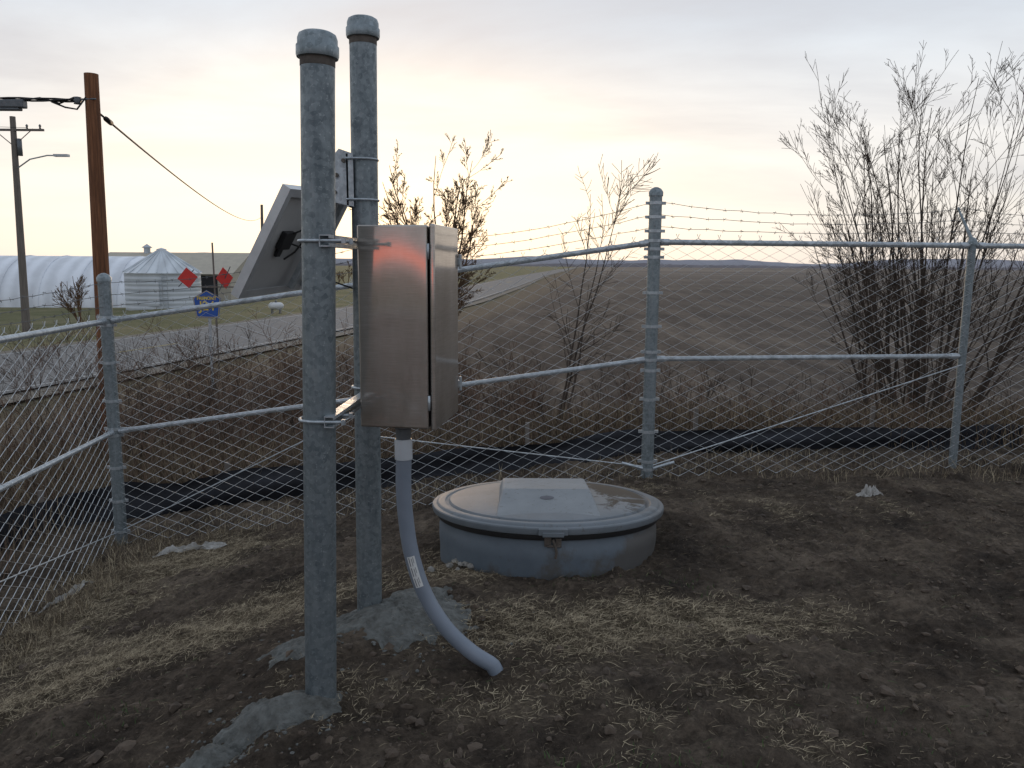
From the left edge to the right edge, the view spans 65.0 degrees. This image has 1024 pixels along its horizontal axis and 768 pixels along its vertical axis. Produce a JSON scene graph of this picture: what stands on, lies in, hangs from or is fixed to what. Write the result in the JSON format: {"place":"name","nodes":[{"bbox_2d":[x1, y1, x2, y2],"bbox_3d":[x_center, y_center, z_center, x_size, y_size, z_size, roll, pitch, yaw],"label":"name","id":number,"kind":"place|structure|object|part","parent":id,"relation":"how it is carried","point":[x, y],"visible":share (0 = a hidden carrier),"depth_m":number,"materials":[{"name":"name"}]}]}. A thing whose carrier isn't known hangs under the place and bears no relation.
{"place":"outdoors","nodes":[
{"label":"outdoors","id":0,"kind":"place"},
{"bbox_2d":[0,267,580,404],"bbox_3d":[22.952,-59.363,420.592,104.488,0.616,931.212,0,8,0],"label":"road","id":1,"kind":"structure","parent":0,"point":[501,287],"depth_m":26.73,"materials":[{"name":"grey asphalt"}]},
{"bbox_2d":[0,266,1023,767],"bbox_3d":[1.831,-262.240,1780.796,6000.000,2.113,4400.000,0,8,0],"label":"ground","id":2,"kind":"structure","parent":0,"point":[584,736],"depth_m":4.19,"materials":[{"name":"soil"}]},
{"bbox_2d":[0,116,69,331],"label":"utility pole","id":3,"kind":"object","parent":2,"relation":"on","point":[16,147],"visible":0.95,"depth_m":34.22,"materials":[{"name":"brown wood"}]},
{"bbox_2d":[39,580,94,613],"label":"plastic sheet litter","id":4,"kind":"object","parent":2,"relation":"on","point":[69,592],"visible":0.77,"depth_m":5.25,"materials":[{"name":"white plastic"}]},
{"bbox_2d":[52,275,88,321],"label":"bare tree","id":5,"kind":"object","parent":2,"relation":"on","point":[77,298],"visible":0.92,"depth_m":41.63,"materials":[{"name":"beige plant"}]},
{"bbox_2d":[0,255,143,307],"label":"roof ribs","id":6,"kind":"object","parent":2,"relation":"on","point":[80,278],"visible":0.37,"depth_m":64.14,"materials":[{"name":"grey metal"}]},
{"bbox_2d":[0,255,144,307],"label":"arched roof","id":7,"kind":"structure","parent":2,"relation":"on","point":[64,269],"depth_m":63.75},
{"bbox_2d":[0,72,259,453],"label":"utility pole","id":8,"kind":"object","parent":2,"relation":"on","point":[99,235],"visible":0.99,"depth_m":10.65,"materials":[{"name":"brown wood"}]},
{"bbox_2d":[122,248,201,309],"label":"grain bin","id":9,"kind":"object","parent":2,"relation":"on","point":[159,265],"visible":0.83,"depth_m":57.51,"materials":[{"name":"silver metal"}]},
{"bbox_2d":[147,282,159,305],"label":"door","id":10,"kind":"structure","parent":9,"relation":"in","point":[151,286],"depth_m":57.05,"materials":[{"name":"silver metal"}]},
{"bbox_2d":[155,541,226,556],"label":"plastic sheet litter","id":11,"kind":"object","parent":2,"relation":"on","point":[207,544],"visible":0.96,"depth_m":5.96,"materials":[{"name":"white plastic"}]},
{"bbox_2d":[177,243,233,374],"bbox_3d":[-7.456,-1.832,19.851,1.547,3.280,0.429,-1,9,-10],"label":"hazard marker sign","id":12,"kind":"object","parent":2,"relation":"on","point":[187,274],"visible":0.82,"depth_m":19.81,"materials":[{"name":"metal"}]},
{"bbox_2d":[193,290,220,386],"bbox_3d":[-6.812,-0.987,18.074,0.660,2.240,0.054,1,9,6],"label":"county route sign","id":13,"kind":"object","parent":2,"relation":"on","point":[199,300],"visible":0.82,"depth_m":17.95,"materials":[{"name":"blue metal"}]},
{"bbox_2d":[201,257,261,299],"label":"walls","id":14,"kind":"structure","parent":2,"relation":"on","point":[235,276],"depth_m":72.27,"materials":[{"name":"beige metal"}]},
{"bbox_2d":[109,252,249,273],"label":"roof","id":15,"kind":"structure","parent":14,"relation":"on","point":[202,262],"depth_m":74.45,"materials":[{"name":"metal"}]},
{"bbox_2d":[142,244,152,253],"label":"roof vent","id":16,"kind":"object","parent":15,"relation":"on","point":[147,248],"visible":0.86,"depth_m":75.97,"materials":[{"name":"silver metal"}]},
{"bbox_2d":[201,276,217,295],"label":"windows and door","id":17,"kind":"structure","parent":14,"relation":"attached to","point":[208,281],"depth_m":72.15,"materials":[{"name":"black glass"}]},
{"bbox_2d":[148,689,365,767],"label":"concrete footing","id":18,"kind":"object","parent":2,"relation":"on","point":[251,723],"visible":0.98,"depth_m":2.84,"materials":[{"name":"grey concrete"}]},
{"bbox_2d":[260,205,263,295],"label":"utility pole","id":19,"kind":"object","parent":2,"relation":"on","point":[261,211],"visible":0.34,"depth_m":68.55,"materials":[{"name":"brown wood"}]},
{"bbox_2d":[268,301,283,313],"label":"propane tank","id":20,"kind":"object","parent":2,"relation":"on","point":[277,305],"visible":0.88,"depth_m":44.73,"materials":[{"name":"white metal"}]},
{"bbox_2d":[296,28,338,697],"bbox_3d":[-0.677,0.124,2.850,0.187,2.610,0.141,0,8,0],"label":"galvanized post","id":21,"kind":"object","parent":2,"relation":"on","point":[317,53],"visible":0.93,"depth_m":2.77,"materials":[{"name":"metal"}]},
{"bbox_2d":[297,224,461,430],"bbox_3d":[-0.503,-0.237,3.187,0.530,0.763,0.956,2,9,8],"label":"electrical cabinet","id":22,"kind":"object","parent":21,"relation":"attached to","point":[408,306],"visible":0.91,"depth_m":2.99,"materials":[{"name":"silver metal"}]},
{"bbox_3d":[-0.262,-0.232,3.159,0.018,0.763,0.412,2,9,8],"label":"door","id":23,"kind":"part","parent":22,"relation":"part of","materials":[{"name":"silver metal"}]},
{"bbox_2d":[336,261,351,284],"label":"distant trees","id":24,"kind":"object","parent":2,"relation":"on","point":[341,277],"visible":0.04,"depth_m":122.59,"materials":[{"name":"beige plant"}]},
{"bbox_2d":[346,14,381,611],"bbox_3d":[-0.641,-0.115,3.583,0.150,2.884,0.141,0,8,0],"label":"galvanized post","id":25,"kind":"object","parent":2,"relation":"on","point":[363,33],"visible":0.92,"depth_m":3.47,"materials":[{"name":"metal"}]},
{"bbox_2d":[231,149,379,298],"bbox_3d":[-0.851,-0.634,3.447,0.503,0.732,0.601,3,9,16],"label":"solar panel","id":26,"kind":"object","parent":25,"relation":"attached to","point":[273,264],"visible":0.73,"depth_m":3.39,"materials":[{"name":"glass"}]},
{"bbox_2d":[228,586,540,692],"bbox_3d":[-0.543,1.124,3.610,1.352,0.236,0.852,-3,9,-23],"label":"concrete footing","id":27,"kind":"object","parent":2,"relation":"on","point":[383,621],"visible":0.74,"depth_m":3.55,"materials":[{"name":"grey concrete"}]},
{"bbox_2d":[348,130,511,314],"bbox_3d":[-2.225,-3.717,22.297,4.728,6.601,4.142,-4,10,-28],"label":"bare tree","id":28,"kind":"object","parent":2,"relation":"on","point":[456,224],"visible":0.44,"depth_m":21.62,"materials":[{"name":"beige plant"}]},
{"bbox_2d":[394,428,502,675],"bbox_3d":[-0.244,0.671,3.193,0.446,1.050,0.076,2,9,9],"label":"conduit pipe","id":29,"kind":"object","parent":2,"relation":"on","point":[457,639],"visible":0.97,"depth_m":3.19,"materials":[{"name":"grey plastic"}]},
{"bbox_2d":[427,558,473,571],"bbox_3d":[-0.319,0.993,4.379,0.280,0.085,0.198,0,8,0],"label":"gravel pile","id":30,"kind":"object","parent":2,"relation":"on","point":[460,563],"visible":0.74,"depth_m":4.32,"materials":[{"name":"grey gravel"}]},
{"bbox_2d":[0,473,1021,767],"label":"straw","id":31,"kind":"object","parent":2,"relation":"on","point":[142,651],"visible":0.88,"depth_m":3.83,"materials":[{"name":"beige plant"}]},
{"bbox_2d":[0,406,1022,550],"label":"silt fence","id":32,"kind":"object","parent":2,"relation":"on","point":[762,439],"visible":0.62,"depth_m":7.06,"materials":[{"name":"fabric"}]},
{"bbox_2d":[0,187,1023,631],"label":"chain link fence","id":33,"kind":"object","parent":2,"relation":"on","point":[652,245],"visible":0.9,"depth_m":6.11,"materials":[{"name":"metal"}]},
{"bbox_2d":[0,306,1023,489],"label":"brush thicket","id":34,"kind":"object","parent":2,"relation":"on","point":[288,391],"visible":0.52,"depth_m":9.34,"materials":[{"name":"brown plant"}]},
{"bbox_2d":[0,458,1023,767],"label":"dirt clods","id":35,"kind":"object","parent":2,"relation":"on","point":[390,752],"visible":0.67,"depth_m":3.33,"materials":[{"name":"soil"}]},
{"bbox_2d":[0,391,1023,587],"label":"dry weeds","id":36,"kind":"object","parent":2,"relation":"on","point":[747,422],"visible":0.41,"depth_m":7.93,"materials":[{"name":"brown plant"}]},
{"bbox_2d":[0,452,1023,767],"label":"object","id":37,"kind":"object","parent":2,"relation":"on","point":[590,624],"depth_m":3.51,"materials":[{"name":"plant"}]},
{"bbox_2d":[432,478,663,580],"bbox_3d":[0.208,0.925,4.776,1.360,0.665,1.381,0,3,0],"label":"lift station basin","id":38,"kind":"object","parent":2,"relation":"on","point":[549,529],"visible":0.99,"depth_m":4.30,"materials":[{"name":"grey plastic"}]},
{"bbox_2d":[541,154,659,424],"bbox_3d":[0.861,-0.820,8.342,1.129,2.974,1.545,0,8,0],"label":"bare tree","id":39,"kind":"object","parent":2,"relation":"on","point":[579,345],"visible":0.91,"depth_m":8.37,"materials":[{"name":"brown plant"}]},
{"bbox_2d":[856,484,883,496],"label":"plastic bag litter","id":40,"kind":"object","parent":2,"relation":"on","point":[867,491],"visible":1,"depth_m":5.71,"materials":[{"name":"white plastic"}]},
{"bbox_2d":[776,41,1023,424],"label":"bare shrub","id":41,"kind":"object","parent":2,"relation":"on","point":[919,312],"visible":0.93,"depth_m":8.80,"materials":[{"name":"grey plant"}]},
{"bbox_2d":[0,444,1023,675],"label":"fence line grass","id":42,"kind":"structure","parent":0,"point":[127,562],"depth_m":6.19,"materials":[{"name":"plant"}]},
{"bbox_2d":[0,0,1023,263],"label":"sky","id":43,"kind":"structure","parent":0,"point":[209,89],"materials":[{"name":"white"}]},
{"bbox_2d":[197,252,1023,269],"bbox_3d":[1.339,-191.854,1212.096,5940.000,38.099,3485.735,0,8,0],"label":"hills","id":44,"kind":"structure","parent":0,"point":[643,263],"depth_m":2437.77,"materials":[{"name":"brown plant"}]}
]}

